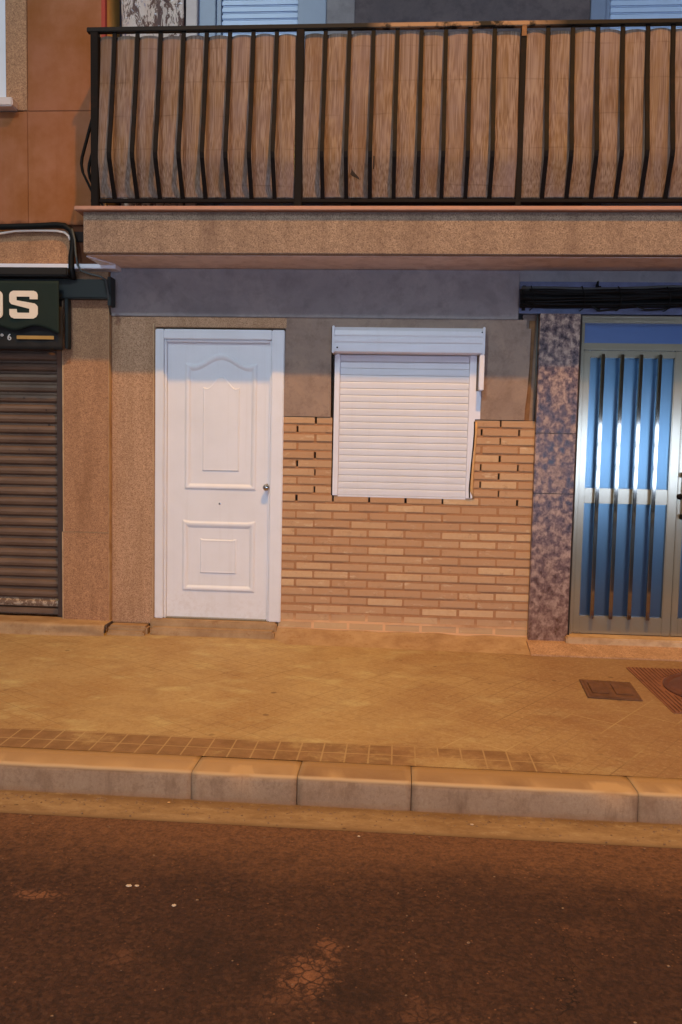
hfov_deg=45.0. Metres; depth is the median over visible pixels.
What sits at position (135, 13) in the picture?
paint blotched sheet
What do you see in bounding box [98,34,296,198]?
reed mat
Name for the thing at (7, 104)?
window
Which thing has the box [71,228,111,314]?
thin cable
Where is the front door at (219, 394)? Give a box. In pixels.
[155,329,285,621]
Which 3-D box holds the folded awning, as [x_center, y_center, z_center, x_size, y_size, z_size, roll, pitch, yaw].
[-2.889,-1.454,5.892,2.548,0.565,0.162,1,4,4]
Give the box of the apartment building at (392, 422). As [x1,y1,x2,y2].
[74,0,681,660]
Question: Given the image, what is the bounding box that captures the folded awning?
[0,267,114,349]
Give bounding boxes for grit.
[2,793,681,1023]
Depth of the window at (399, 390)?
5.85 m
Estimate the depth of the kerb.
3.47 m
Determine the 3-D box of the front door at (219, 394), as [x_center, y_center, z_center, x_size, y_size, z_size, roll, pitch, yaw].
[-0.887,-0.258,5.993,0.937,2.108,0.105,1,4,4]
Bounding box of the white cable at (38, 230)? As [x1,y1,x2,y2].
[0,229,69,240]
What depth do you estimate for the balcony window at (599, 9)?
5.74 m
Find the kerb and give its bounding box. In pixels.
[0,746,681,824]
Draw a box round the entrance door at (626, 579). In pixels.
[569,315,681,636]
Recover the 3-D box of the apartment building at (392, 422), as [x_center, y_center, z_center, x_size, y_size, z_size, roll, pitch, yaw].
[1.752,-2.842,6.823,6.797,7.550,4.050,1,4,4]
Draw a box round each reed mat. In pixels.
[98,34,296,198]
[302,30,519,198]
[521,28,681,197]
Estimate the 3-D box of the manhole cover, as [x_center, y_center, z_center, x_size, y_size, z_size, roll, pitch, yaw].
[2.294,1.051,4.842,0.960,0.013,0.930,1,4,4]
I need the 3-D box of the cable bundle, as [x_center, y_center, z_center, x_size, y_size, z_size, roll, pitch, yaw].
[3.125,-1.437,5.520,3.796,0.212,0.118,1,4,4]
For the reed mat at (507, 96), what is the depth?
5.26 m
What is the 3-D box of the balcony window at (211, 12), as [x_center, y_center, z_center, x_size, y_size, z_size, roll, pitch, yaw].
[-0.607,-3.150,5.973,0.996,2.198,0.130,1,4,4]
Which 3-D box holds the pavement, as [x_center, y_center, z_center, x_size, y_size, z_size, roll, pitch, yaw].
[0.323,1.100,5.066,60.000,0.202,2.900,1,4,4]
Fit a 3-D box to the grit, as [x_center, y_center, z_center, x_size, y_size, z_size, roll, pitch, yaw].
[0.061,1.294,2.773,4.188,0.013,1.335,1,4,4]
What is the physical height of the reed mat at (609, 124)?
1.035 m
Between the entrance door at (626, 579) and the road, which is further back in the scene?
the entrance door at (626, 579)
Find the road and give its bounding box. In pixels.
[0,813,681,1023]
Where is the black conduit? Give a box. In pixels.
[0,222,76,279]
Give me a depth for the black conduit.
5.77 m
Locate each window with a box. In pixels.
[0,0,17,111]
[197,0,326,205]
[331,325,485,499]
[582,0,681,205]
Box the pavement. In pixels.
[0,622,681,778]
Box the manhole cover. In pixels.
[626,667,681,713]
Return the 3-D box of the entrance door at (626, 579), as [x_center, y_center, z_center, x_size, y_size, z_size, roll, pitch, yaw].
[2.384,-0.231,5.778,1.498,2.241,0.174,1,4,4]
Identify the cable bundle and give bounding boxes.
[519,281,681,311]
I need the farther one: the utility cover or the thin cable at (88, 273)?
the thin cable at (88, 273)
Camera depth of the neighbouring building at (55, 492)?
5.94 m
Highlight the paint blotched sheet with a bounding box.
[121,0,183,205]
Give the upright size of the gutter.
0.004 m
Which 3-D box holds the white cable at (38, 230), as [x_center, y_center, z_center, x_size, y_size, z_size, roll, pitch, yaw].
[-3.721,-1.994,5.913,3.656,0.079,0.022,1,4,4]
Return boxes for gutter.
[0,790,681,848]
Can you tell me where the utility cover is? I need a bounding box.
[579,679,642,700]
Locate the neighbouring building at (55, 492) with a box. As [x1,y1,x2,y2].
[0,0,120,635]

